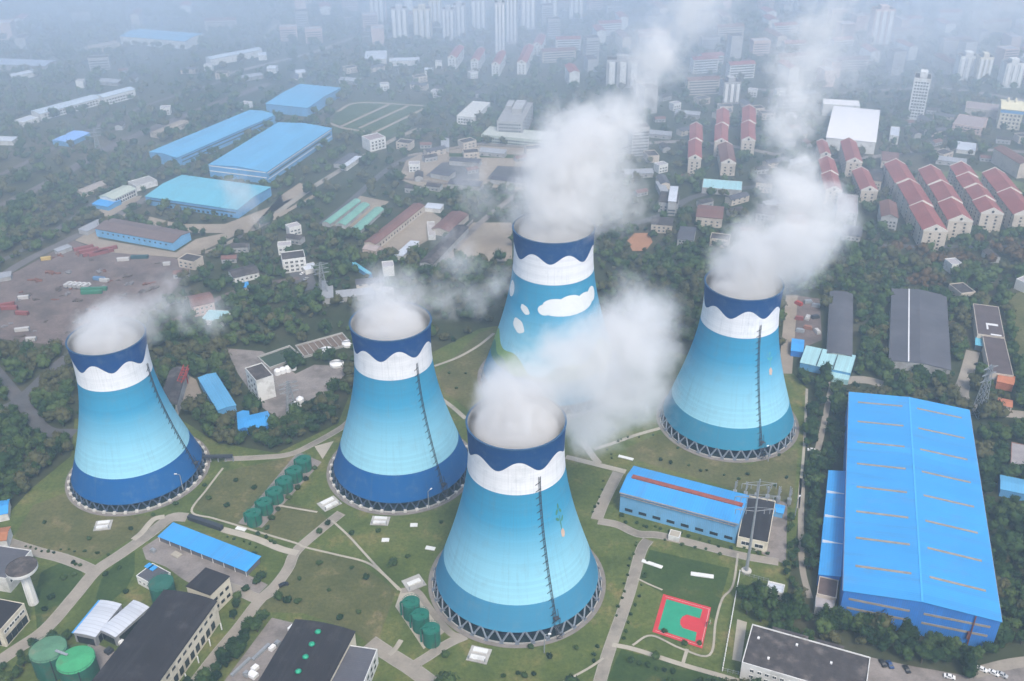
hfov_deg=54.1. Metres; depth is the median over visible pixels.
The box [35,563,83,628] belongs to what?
lawn
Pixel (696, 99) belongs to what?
house
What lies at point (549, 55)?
city block
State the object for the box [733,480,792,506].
transformer yard
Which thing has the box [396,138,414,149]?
house
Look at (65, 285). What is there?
box truck
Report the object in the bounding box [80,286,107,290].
shipping container
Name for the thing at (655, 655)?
lawn shrub
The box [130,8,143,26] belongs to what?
city block
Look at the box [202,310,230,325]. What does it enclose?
villa wing
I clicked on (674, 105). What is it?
house
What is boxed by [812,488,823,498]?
broadleaf tree
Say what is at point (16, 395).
road
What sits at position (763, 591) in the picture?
broadleaf tree
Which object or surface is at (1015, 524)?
broadleaf tree
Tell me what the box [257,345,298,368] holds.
settling basin
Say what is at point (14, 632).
bay door
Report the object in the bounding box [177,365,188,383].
red conveyor
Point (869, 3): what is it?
city block
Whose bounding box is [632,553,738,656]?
path
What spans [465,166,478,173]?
house
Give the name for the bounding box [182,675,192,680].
roadside tree
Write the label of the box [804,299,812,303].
scrap heap
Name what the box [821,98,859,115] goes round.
white hall annex
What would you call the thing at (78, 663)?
storage tank
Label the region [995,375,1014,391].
orange hut
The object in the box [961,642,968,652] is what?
broadleaf tree
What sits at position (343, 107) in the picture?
road
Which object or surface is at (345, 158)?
dark roof shed
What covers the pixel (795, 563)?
broadleaf tree
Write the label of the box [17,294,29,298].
shipping container
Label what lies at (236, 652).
roadside tree
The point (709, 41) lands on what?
city block
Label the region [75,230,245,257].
dirt yard
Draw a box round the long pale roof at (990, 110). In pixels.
[965,101,998,118]
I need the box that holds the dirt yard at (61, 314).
[0,241,190,344]
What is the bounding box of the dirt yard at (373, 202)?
[333,196,388,227]
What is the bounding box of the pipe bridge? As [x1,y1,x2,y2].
[202,454,233,461]
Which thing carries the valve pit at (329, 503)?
on the lawn at (650, 374)
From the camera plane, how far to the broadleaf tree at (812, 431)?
610.36 m
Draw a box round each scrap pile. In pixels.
[27,278,41,281]
[45,270,60,274]
[72,298,82,301]
[72,318,80,323]
[78,320,96,325]
[88,306,99,311]
[124,280,133,285]
[138,288,149,292]
[142,281,155,285]
[148,285,159,289]
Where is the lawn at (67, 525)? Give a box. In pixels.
[15,491,159,558]
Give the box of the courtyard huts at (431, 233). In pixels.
[427,221,435,239]
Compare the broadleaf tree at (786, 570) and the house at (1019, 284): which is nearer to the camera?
the broadleaf tree at (786, 570)
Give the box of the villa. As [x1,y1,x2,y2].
[188,292,214,316]
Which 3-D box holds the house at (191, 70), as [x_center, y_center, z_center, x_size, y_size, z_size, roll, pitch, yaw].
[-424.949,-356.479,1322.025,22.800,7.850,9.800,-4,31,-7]
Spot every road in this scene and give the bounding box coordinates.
[0,200,96,262]
[0,367,77,437]
[0,513,188,661]
[3,197,145,272]
[3,351,68,407]
[9,539,100,576]
[117,195,314,255]
[171,276,299,320]
[192,511,344,680]
[224,421,345,460]
[229,35,524,73]
[231,583,274,601]
[264,17,350,37]
[275,128,420,212]
[319,152,417,223]
[331,123,373,132]
[336,102,423,111]
[340,104,390,126]
[358,105,407,127]
[365,637,435,680]
[374,108,422,132]
[401,588,459,636]
[408,634,467,669]
[421,188,538,199]
[443,194,513,259]
[565,455,625,473]
[583,140,1023,161]
[591,471,622,519]
[594,538,652,680]
[595,176,838,233]
[597,518,778,564]
[673,81,1023,100]
[758,244,1023,265]
[798,478,812,597]
[815,385,832,450]
[828,376,883,386]
[956,350,1023,417]
[976,656,1023,677]
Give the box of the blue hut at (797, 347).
[790,338,803,357]
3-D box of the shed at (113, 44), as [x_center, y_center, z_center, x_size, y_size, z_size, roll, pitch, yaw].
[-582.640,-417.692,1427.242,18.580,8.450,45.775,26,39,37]
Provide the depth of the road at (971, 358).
675.53 m
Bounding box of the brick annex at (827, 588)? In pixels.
[816,576,838,605]
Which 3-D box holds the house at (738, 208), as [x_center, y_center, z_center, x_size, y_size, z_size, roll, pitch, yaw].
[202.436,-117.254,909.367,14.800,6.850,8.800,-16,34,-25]
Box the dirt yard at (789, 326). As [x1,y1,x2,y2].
[780,295,797,373]
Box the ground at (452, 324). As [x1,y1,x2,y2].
[0,0,1023,680]
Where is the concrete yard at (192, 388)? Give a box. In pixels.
[181,376,201,408]
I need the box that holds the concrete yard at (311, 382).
[227,348,344,417]
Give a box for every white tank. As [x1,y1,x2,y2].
[274,368,280,375]
[279,366,285,373]
[285,365,290,372]
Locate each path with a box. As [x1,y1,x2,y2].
[131,515,164,540]
[190,468,397,589]
[220,527,298,555]
[278,505,317,512]
[331,520,401,590]
[387,639,402,655]
[434,333,494,366]
[444,399,465,418]
[574,657,603,676]
[580,440,601,463]
[594,427,660,449]
[612,643,738,680]
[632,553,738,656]
[638,578,662,589]
[681,649,688,663]
[797,389,807,507]
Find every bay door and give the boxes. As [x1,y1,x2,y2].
[6,632,12,643]
[11,627,17,637]
[16,621,22,631]
[21,615,27,626]
[179,665,183,675]
[185,658,189,667]
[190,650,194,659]
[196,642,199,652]
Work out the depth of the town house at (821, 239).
849.17 m
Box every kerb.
[1,512,184,661]
[12,538,95,573]
[191,511,344,678]
[230,582,273,601]
[233,423,342,460]
[364,637,436,680]
[413,633,466,665]
[591,472,622,517]
[593,539,652,680]
[598,518,778,565]
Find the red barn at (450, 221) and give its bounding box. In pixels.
[431,211,468,235]
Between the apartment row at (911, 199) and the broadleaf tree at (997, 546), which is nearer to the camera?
the broadleaf tree at (997, 546)
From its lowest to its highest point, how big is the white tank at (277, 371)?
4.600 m
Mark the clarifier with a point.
(336, 363)
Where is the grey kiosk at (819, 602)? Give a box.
[814,595,834,614]
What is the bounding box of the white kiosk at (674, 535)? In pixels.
[668,529,680,541]
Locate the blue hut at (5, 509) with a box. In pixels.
[0,499,10,521]
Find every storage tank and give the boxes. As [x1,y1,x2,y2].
[28,634,68,680]
[55,644,99,680]
[148,572,175,602]
[243,506,262,527]
[254,495,273,515]
[265,484,283,504]
[275,473,293,493]
[284,463,302,483]
[293,453,311,472]
[400,594,419,621]
[409,606,429,633]
[420,620,440,648]
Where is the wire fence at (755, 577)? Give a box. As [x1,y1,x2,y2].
[740,572,768,580]
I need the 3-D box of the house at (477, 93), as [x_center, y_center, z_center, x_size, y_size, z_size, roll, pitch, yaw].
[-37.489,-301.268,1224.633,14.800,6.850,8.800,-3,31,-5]
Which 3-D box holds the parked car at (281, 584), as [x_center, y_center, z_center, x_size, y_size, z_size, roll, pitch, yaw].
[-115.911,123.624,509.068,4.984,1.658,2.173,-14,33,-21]
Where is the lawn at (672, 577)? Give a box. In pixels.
[639,550,729,618]
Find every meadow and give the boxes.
[332,100,426,136]
[449,153,538,158]
[915,170,1023,194]
[1009,292,1023,355]
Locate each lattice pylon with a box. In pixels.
[88,127,101,150]
[279,381,298,412]
[313,262,328,293]
[970,364,997,418]
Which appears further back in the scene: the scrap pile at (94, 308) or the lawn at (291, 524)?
the scrap pile at (94, 308)
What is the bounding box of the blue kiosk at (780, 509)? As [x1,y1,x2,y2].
[773,503,784,517]
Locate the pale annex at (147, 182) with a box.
[128,176,157,190]
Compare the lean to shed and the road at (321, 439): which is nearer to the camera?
the lean to shed
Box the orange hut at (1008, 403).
[997,397,1012,410]
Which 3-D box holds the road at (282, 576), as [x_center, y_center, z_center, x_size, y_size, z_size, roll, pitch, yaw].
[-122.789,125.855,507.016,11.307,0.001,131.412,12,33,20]
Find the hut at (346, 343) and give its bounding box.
[342,339,350,347]
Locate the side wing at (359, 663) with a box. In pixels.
[332,645,378,680]
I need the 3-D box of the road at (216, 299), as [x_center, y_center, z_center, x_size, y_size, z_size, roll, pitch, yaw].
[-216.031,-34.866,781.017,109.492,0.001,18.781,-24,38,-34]
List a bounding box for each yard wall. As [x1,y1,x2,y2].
[130,296,186,318]
[403,177,530,193]
[408,143,523,156]
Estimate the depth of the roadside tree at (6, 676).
453.76 m
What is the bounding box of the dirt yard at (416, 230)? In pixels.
[381,212,440,250]
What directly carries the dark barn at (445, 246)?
on the ground at (452, 324)
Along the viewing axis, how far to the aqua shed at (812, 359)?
680.59 m
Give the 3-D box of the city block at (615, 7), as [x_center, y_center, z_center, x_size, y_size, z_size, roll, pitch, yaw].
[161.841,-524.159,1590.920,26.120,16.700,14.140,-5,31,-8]
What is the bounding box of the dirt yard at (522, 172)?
[487,166,534,186]
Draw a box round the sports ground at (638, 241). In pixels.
[627,233,652,250]
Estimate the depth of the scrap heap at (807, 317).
742.03 m
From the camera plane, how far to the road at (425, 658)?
471.45 m
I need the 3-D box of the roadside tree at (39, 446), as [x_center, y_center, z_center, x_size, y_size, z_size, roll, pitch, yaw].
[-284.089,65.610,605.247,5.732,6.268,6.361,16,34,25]
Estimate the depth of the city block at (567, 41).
1395.69 m
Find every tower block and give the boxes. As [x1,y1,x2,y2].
[369,0,385,24]
[391,4,408,37]
[412,4,431,37]
[428,0,441,27]
[442,4,455,40]
[452,0,465,35]
[471,0,485,29]
[494,0,504,53]
[506,0,517,42]
[520,0,534,29]
[542,0,557,15]
[569,0,583,18]
[606,54,639,87]
[718,75,740,103]
[866,4,895,45]
[952,50,976,79]
[973,51,994,82]
[997,57,1023,87]
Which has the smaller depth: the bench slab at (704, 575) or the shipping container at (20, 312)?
the bench slab at (704, 575)
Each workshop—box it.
[0,599,29,646]
[94,218,190,250]
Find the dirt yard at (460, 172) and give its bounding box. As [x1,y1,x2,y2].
[426,162,478,178]
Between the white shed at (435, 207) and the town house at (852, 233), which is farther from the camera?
the white shed at (435, 207)
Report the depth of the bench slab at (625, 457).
598.69 m
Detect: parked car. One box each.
[278,581,288,587]
[878,658,886,667]
[885,660,894,668]
[902,664,910,673]
[944,673,955,679]
[977,665,987,672]
[988,668,999,676]
[997,670,1007,678]
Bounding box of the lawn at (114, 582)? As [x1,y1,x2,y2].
[96,552,134,600]
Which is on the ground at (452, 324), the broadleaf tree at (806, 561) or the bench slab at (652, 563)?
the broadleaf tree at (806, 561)
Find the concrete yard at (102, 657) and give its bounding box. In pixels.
[88,644,114,669]
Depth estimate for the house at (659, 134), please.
1089.32 m
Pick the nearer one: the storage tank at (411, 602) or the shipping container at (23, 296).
the storage tank at (411, 602)
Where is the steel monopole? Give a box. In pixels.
[734,479,779,574]
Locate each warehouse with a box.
[144,175,271,217]
[149,110,275,165]
[208,122,332,182]
[265,84,340,116]
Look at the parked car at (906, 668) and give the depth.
459.14 m
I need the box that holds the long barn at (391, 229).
[364,203,424,246]
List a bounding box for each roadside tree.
[0,471,6,479]
[0,489,6,495]
[0,661,6,669]
[1,465,12,473]
[1,671,12,680]
[2,477,13,484]
[2,483,13,493]
[3,475,15,480]
[6,458,18,468]
[9,664,22,677]
[13,454,23,462]
[13,485,22,495]
[15,649,23,657]
[16,656,25,666]
[18,447,25,456]
[21,470,32,480]
[27,637,36,645]
[28,461,40,474]
[30,438,39,448]
[31,434,44,444]
[34,445,45,449]
[36,447,45,452]
[45,448,56,454]
[45,629,57,636]
[47,450,54,461]
[53,441,63,455]
[55,436,59,443]
[57,418,64,426]
[61,629,71,639]
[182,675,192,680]
[194,666,210,676]
[194,672,206,680]
[205,409,216,414]
[206,674,217,680]
[209,660,221,670]
[211,669,222,679]
[214,646,226,655]
[218,654,231,666]
[224,641,234,650]
[224,650,233,660]
[227,636,236,643]
[229,609,237,618]
[231,646,241,658]
[232,590,241,598]
[232,598,240,607]
[233,640,246,652]
[236,632,249,641]
[238,628,248,634]
[240,620,250,630]
[244,615,253,622]
[247,425,257,434]
[250,616,261,631]
[256,613,263,620]
[258,432,267,445]
[261,609,270,618]
[262,434,270,444]
[268,423,277,429]
[276,436,283,445]
[279,418,286,424]
[279,428,284,438]
[286,427,296,438]
[287,413,298,423]
[303,412,309,418]
[304,418,314,426]
[310,405,317,410]
[317,402,328,413]
[317,414,326,424]
[324,389,333,395]
[329,384,336,391]
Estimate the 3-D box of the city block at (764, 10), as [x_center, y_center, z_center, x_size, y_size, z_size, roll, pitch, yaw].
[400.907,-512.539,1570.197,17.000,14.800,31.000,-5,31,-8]
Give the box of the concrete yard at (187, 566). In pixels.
[142,537,266,592]
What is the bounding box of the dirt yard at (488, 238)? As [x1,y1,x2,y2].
[449,222,511,260]
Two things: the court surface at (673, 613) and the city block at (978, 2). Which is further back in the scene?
the city block at (978, 2)
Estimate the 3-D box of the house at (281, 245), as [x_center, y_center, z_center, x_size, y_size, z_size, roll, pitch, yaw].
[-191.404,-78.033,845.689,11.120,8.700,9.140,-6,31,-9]
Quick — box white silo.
[296,396,303,405]
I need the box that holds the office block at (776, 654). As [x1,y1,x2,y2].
[740,624,870,680]
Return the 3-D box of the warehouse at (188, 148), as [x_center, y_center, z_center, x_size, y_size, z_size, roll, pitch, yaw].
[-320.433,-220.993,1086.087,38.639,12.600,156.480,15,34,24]
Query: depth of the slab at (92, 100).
1180.09 m
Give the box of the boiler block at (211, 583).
[185,567,232,611]
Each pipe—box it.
[230,657,250,676]
[251,643,269,660]
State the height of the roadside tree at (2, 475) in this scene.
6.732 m
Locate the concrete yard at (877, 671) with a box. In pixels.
[867,657,1023,680]
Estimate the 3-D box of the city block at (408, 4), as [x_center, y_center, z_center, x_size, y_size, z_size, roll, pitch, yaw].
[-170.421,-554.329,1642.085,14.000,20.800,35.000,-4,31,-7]
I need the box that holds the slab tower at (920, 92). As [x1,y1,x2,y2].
[908,69,931,119]
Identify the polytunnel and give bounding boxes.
[322,198,360,226]
[336,202,369,228]
[353,207,383,232]
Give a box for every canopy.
[72,600,121,645]
[100,600,148,645]
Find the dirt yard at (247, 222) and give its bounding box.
[148,183,303,232]
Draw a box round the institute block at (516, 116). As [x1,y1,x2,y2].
[497,100,532,132]
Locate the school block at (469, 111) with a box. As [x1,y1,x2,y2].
[457,101,489,124]
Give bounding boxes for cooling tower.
[65,317,210,516]
[326,301,467,515]
[428,392,605,647]
[477,210,625,417]
[656,265,798,462]
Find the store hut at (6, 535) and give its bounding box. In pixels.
[0,526,12,546]
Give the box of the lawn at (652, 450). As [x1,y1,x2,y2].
[625,434,797,507]
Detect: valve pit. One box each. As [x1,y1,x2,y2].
[93,520,112,530]
[317,495,341,511]
[370,516,389,525]
[401,574,426,591]
[466,645,491,664]
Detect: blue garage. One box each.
[92,199,121,210]
[998,475,1023,500]
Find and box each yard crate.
[103,646,113,655]
[170,551,182,558]
[242,670,249,677]
[248,669,258,679]
[250,663,258,670]
[268,644,275,651]
[274,639,280,646]
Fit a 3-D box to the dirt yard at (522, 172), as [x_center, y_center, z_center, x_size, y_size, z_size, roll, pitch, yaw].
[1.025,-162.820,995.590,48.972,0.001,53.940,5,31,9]
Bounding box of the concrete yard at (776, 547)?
[749,494,786,562]
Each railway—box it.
[0,81,220,174]
[0,83,271,205]
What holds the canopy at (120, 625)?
on the lawn at (650, 374)
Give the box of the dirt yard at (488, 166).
[402,145,538,189]
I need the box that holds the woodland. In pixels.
[0,0,1023,680]
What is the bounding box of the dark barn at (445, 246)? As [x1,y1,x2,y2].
[419,224,468,266]
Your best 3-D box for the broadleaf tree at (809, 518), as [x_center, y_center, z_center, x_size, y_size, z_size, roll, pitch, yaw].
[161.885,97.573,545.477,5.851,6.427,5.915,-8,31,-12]
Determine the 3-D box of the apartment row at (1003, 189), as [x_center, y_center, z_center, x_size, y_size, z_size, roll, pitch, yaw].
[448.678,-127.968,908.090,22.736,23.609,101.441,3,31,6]
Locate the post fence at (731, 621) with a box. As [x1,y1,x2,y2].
[722,570,740,670]
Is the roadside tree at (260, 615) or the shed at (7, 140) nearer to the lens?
the roadside tree at (260, 615)
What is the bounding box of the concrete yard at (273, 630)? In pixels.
[225,618,292,680]
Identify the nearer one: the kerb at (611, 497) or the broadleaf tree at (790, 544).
the broadleaf tree at (790, 544)
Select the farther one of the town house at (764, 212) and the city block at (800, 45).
the city block at (800, 45)
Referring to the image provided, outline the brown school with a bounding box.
[952,114,987,135]
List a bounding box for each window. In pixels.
[741,541,748,545]
[754,543,762,548]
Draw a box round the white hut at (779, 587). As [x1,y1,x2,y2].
[767,581,784,599]
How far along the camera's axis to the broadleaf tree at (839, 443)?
601.05 m
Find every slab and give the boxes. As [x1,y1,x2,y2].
[14,115,39,126]
[31,94,99,120]
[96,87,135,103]
[235,526,246,531]
[410,523,417,526]
[425,545,435,550]
[618,455,633,460]
[641,559,662,568]
[691,572,713,578]
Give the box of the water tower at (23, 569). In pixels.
[5,556,38,605]
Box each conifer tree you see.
[752,579,761,598]
[762,585,778,609]
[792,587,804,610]
[816,602,830,617]
[835,606,845,629]
[848,612,863,632]
[875,615,888,637]
[877,631,892,651]
[894,617,912,643]
[921,630,935,645]
[941,636,955,663]
[956,646,979,666]
[962,654,979,678]
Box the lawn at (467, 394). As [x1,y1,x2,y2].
[438,329,493,409]
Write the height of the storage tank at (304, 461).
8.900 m
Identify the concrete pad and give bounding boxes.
[239,453,320,527]
[315,441,332,458]
[395,591,443,648]
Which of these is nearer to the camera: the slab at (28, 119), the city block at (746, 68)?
the slab at (28, 119)
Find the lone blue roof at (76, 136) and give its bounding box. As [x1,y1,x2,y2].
[52,130,89,146]
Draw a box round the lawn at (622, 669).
[607,649,713,680]
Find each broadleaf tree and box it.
[735,584,744,598]
[740,599,752,614]
[741,585,754,599]
[749,596,764,614]
[750,579,766,587]
[753,592,763,599]
[753,606,768,621]
[757,584,770,600]
[765,596,778,610]
[770,606,782,621]
[776,603,794,618]
[781,592,792,602]
[782,560,790,566]
[783,567,791,573]
[786,524,792,531]
[787,511,795,520]
[787,541,793,548]
[788,575,794,582]
[789,553,796,559]
[791,560,799,568]
[791,581,799,587]
[792,537,798,544]
[793,547,799,553]
[803,557,810,567]
[804,437,813,446]
[804,458,816,466]
[804,465,815,474]
[805,402,814,412]
[805,514,813,522]
[805,521,818,530]
[806,497,817,506]
[806,507,816,517]
[808,427,818,435]
[808,546,820,557]
[809,406,818,414]
[809,433,818,442]
[809,449,821,454]
[809,453,817,460]
[809,557,819,569]
[810,481,820,485]
[810,484,820,490]
[810,502,819,511]
[811,464,820,473]
[811,517,822,525]
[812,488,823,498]
[816,395,827,405]
[816,460,825,470]
[817,409,823,417]
[817,472,826,482]
[818,609,831,618]
[820,381,828,389]
[823,441,832,448]
[823,460,833,472]
[826,417,834,424]
[826,611,839,629]
[827,424,836,433]
[830,403,841,415]
[830,605,846,619]
[834,439,843,450]
[835,413,844,420]
[835,425,845,432]
[835,431,843,437]
[838,621,848,631]
[859,622,876,636]
[861,611,875,625]
[866,632,877,644]
[887,630,897,643]
[909,623,921,639]
[912,644,933,663]
[923,644,936,652]
[930,645,948,662]
[932,631,944,646]
[952,634,962,648]
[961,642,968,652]
[974,645,985,659]
[978,460,987,473]
[981,464,993,473]
[981,471,996,479]
[981,477,996,492]
[981,478,994,493]
[984,495,997,505]
[987,519,998,531]
[989,531,1003,543]
[992,505,1006,513]
[992,542,1007,551]
[993,515,1008,526]
[993,548,1007,561]
[994,457,1001,465]
[994,560,1004,566]
[994,565,1006,573]
[995,511,1008,518]
[998,442,1008,449]
[998,502,1007,509]
[999,463,1013,475]
[999,597,1011,612]
[1000,496,1010,505]
[1004,562,1013,570]
[1004,604,1017,617]
[1006,616,1022,628]
[1007,502,1018,510]
[1008,551,1020,564]
[1008,568,1022,577]
[1008,597,1017,606]
[1009,494,1020,503]
[1010,578,1021,588]
[1011,520,1023,527]
[1015,525,1023,534]
[1015,607,1023,618]
[1016,557,1023,569]
[1016,629,1023,643]
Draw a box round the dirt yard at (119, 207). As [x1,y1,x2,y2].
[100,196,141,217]
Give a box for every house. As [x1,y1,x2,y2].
[75,79,85,87]
[99,78,121,85]
[99,185,137,202]
[115,121,125,130]
[117,68,127,72]
[129,74,138,82]
[136,563,170,588]
[160,105,171,114]
[172,269,189,278]
[178,253,203,269]
[180,67,198,73]
[203,63,213,71]
[215,71,229,78]
[221,255,237,263]
[227,264,259,282]
[231,243,249,252]
[241,72,262,80]
[241,101,252,109]
[277,240,291,254]
[280,249,305,272]
[285,222,301,234]
[285,234,304,244]
[290,73,298,80]
[321,281,332,303]
[336,287,373,302]
[338,77,361,84]
[342,64,357,73]
[355,277,384,289]
[361,133,385,151]
[362,244,381,254]
[370,64,384,72]
[375,285,393,299]
[379,82,388,90]
[382,260,394,276]
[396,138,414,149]
[404,184,420,192]
[409,161,419,171]
[410,82,428,90]
[412,73,427,82]
[414,170,422,181]
[420,142,431,148]
[422,153,437,162]
[423,145,445,154]
[426,182,442,191]
[431,89,441,97]
[435,60,441,68]
[441,138,448,151]
[458,137,476,148]
[462,148,479,158]
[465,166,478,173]
[467,70,477,78]
[475,91,487,97]
[479,147,506,157]
[513,154,527,161]
[524,144,541,155]
[529,181,540,197]
[624,168,653,177]
[633,188,647,196]
[643,150,658,162]
[649,129,671,139]
[651,216,673,233]
[653,161,667,173]
[654,116,665,122]
[655,181,667,195]
[656,174,670,188]
[658,93,671,100]
[658,191,679,212]
[659,142,670,152]
[667,186,678,215]
[669,101,680,110]
[674,109,700,118]
[676,126,688,135]
[677,226,696,245]
[693,95,710,105]
[695,204,723,227]
[696,197,713,206]
[709,232,730,247]
[712,108,731,118]
[717,103,733,111]
[725,192,749,205]
[726,206,742,215]
[736,496,775,552]
[739,226,754,234]
[740,99,752,106]
[747,232,767,247]
[748,88,757,96]
[752,105,764,114]
[754,165,770,173]
[755,204,777,221]
[756,174,773,192]
[758,110,775,119]
[762,157,785,167]
[762,196,792,208]
[768,97,778,105]
[774,88,785,95]
[780,139,796,146]
[780,180,799,191]
[783,188,801,201]
[784,229,799,243]
[785,112,796,119]
[785,129,807,138]
[785,156,810,168]
[785,215,808,234]
[788,125,801,129]
[791,210,805,215]
[792,90,816,97]
[802,138,812,146]
[807,230,831,248]
[841,224,862,241]
[869,168,882,189]
[880,151,898,167]
[889,126,899,144]
[908,128,921,138]
[917,114,931,121]
[924,127,946,136]
[926,107,940,113]
[930,138,942,146]
[933,112,954,121]
[935,148,953,156]
[936,155,966,165]
[943,258,961,273]
[948,282,975,295]
[979,155,991,161]
[981,248,1000,262]
[995,136,1011,144]
[1008,442,1023,474]
[1013,133,1023,143]
[1014,276,1023,292]
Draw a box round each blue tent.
[237,410,249,433]
[245,411,269,434]
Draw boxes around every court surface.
[652,594,710,647]
[658,599,702,641]
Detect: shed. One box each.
[0,136,17,144]
[0,271,11,281]
[0,545,32,592]
[9,69,37,79]
[54,244,72,253]
[77,180,110,196]
[78,219,98,235]
[84,41,119,53]
[149,120,188,137]
[157,522,260,575]
[163,366,188,414]
[198,373,236,413]
[257,52,266,60]
[266,65,278,73]
[295,69,305,77]
[333,153,357,167]
[341,156,361,170]
[365,50,386,63]
[389,57,419,65]
[394,240,418,259]
[424,67,433,74]
[425,203,443,212]
[430,168,455,180]
[447,178,482,191]
[449,157,481,166]
[490,175,531,187]
[619,466,748,543]
[702,178,741,194]
[799,345,855,384]
[817,470,844,585]
[826,291,852,356]
[888,288,950,373]
[956,141,976,154]
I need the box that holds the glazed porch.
[974,337,982,350]
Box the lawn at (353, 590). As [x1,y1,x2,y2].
[259,550,395,642]
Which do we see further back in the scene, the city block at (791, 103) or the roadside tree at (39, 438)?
the city block at (791, 103)
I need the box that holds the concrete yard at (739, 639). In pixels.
[732,619,746,661]
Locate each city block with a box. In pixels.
[0,19,16,39]
[13,13,29,26]
[14,33,29,49]
[71,10,90,22]
[87,54,111,70]
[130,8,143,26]
[180,0,192,13]
[204,17,237,30]
[279,24,297,40]
[294,0,305,8]
[294,9,308,31]
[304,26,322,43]
[319,1,330,14]
[342,0,357,10]
[362,12,377,31]
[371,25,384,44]
[403,0,412,10]
[407,11,412,23]
[486,0,493,9]
[517,5,519,18]
[539,3,552,25]
[540,47,575,62]
[546,16,559,39]
[555,36,580,50]
[558,0,568,10]
[564,63,579,86]
[583,34,599,58]
[583,54,598,71]
[586,0,602,10]
[592,24,605,43]
[597,20,621,35]
[605,3,622,14]
[615,11,628,29]
[615,29,631,50]
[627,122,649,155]
[633,78,657,95]
[636,28,670,40]
[636,33,666,49]
[639,83,657,113]
[644,13,663,26]
[647,0,658,4]
[652,1,668,18]
[655,44,672,59]
[674,11,693,23]
[682,0,700,7]
[685,75,719,94]
[689,55,718,73]
[692,4,705,10]
[693,9,708,32]
[698,52,723,63]
[699,34,719,48]
[714,8,731,23]
[714,23,744,38]
[719,0,731,9]
[725,32,742,58]
[725,60,755,77]
[749,38,770,55]
[757,0,774,8]
[760,6,776,16]
[762,14,778,27]
[763,27,787,47]
[772,22,797,34]
[774,52,813,66]
[777,59,799,81]
[778,1,792,14]
[778,95,804,112]
[781,40,806,52]
[794,0,817,11]
[816,65,835,86]
[822,57,841,77]
[827,7,847,23]
[828,36,854,47]
[834,20,856,37]
[834,56,868,71]
[840,5,858,18]
[844,0,859,6]
[850,13,868,31]
[859,43,880,64]
[866,0,883,6]
[885,48,906,75]
[891,0,907,13]
[891,26,923,40]
[893,16,910,27]
[895,38,918,60]
[905,15,922,25]
[907,0,921,6]
[931,52,954,74]
[934,18,955,32]
[936,9,962,22]
[939,36,972,53]
[941,0,955,4]
[955,39,977,58]
[960,0,986,4]
[967,9,989,21]
[970,27,989,43]
[977,18,1011,32]
[990,0,1012,15]
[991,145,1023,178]
[993,45,1019,67]
[1001,32,1021,46]
[1010,16,1023,30]
[1013,24,1023,42]
[1020,0,1023,16]
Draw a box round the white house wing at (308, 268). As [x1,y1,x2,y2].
[302,262,315,274]
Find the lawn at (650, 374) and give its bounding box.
[0,326,806,680]
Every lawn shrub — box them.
[41,606,47,610]
[46,592,55,599]
[122,588,128,593]
[241,584,249,590]
[251,575,261,583]
[255,570,266,577]
[267,514,274,519]
[273,590,282,599]
[282,594,291,602]
[285,493,292,498]
[293,597,302,603]
[316,527,322,533]
[336,613,344,619]
[363,573,369,579]
[389,556,397,565]
[440,649,449,657]
[520,671,527,677]
[526,642,533,648]
[546,652,553,658]
[628,656,635,662]
[651,650,659,659]
[682,639,687,645]
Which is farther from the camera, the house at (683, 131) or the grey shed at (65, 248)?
the house at (683, 131)
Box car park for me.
[289,260,317,290]
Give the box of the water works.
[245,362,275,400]
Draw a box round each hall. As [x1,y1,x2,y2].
[0,58,56,70]
[92,590,221,680]
[120,29,202,48]
[205,47,261,65]
[259,619,355,680]
[826,106,879,154]
[838,392,1002,646]
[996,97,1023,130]
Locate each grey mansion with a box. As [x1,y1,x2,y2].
[835,193,857,225]
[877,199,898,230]
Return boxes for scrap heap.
[794,300,802,305]
[795,315,803,320]
[795,327,804,332]
[803,324,811,329]
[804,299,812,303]
[804,314,810,320]
[810,314,819,318]
[811,302,819,307]
[813,328,820,334]
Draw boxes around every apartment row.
[447,44,463,68]
[470,46,484,71]
[491,49,505,75]
[517,43,533,74]
[532,33,545,55]
[687,121,702,173]
[713,107,728,156]
[717,141,735,175]
[740,104,755,154]
[815,139,830,160]
[817,155,842,204]
[838,137,862,177]
[851,166,877,202]
[882,158,947,249]
[916,164,973,239]
[947,161,1003,231]
[980,167,1023,228]
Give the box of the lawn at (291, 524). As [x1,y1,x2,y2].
[262,503,326,540]
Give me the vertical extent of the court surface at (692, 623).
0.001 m
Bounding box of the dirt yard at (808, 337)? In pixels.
[795,296,821,346]
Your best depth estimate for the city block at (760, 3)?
1619.01 m
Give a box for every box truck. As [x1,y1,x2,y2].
[63,281,71,287]
[81,282,90,286]
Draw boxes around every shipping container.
[0,301,14,306]
[0,305,17,309]
[14,310,29,315]
[14,326,29,331]
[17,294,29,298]
[25,336,36,341]
[40,256,51,260]
[73,244,93,251]
[78,246,98,253]
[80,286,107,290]
[80,289,102,294]
[82,249,101,256]
[88,250,108,256]
[92,276,105,280]
[94,248,113,252]
[97,244,117,249]
[99,277,109,282]
[116,257,129,261]
[130,254,148,258]
[162,261,170,265]
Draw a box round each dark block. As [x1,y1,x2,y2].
[971,303,1004,339]
[981,336,1013,382]
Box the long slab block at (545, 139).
[481,126,556,149]
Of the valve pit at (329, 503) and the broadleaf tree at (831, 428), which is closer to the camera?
the valve pit at (329, 503)
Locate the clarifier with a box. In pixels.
[329,359,343,367]
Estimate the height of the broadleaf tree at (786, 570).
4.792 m
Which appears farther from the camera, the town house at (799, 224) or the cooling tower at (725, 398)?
the town house at (799, 224)
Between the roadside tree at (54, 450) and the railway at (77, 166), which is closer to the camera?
the roadside tree at (54, 450)
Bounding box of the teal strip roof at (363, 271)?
[352,262,372,277]
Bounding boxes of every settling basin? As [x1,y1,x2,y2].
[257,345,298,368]
[295,332,347,357]
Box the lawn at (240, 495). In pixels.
[193,458,291,525]
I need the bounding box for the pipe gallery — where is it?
[187,514,223,530]

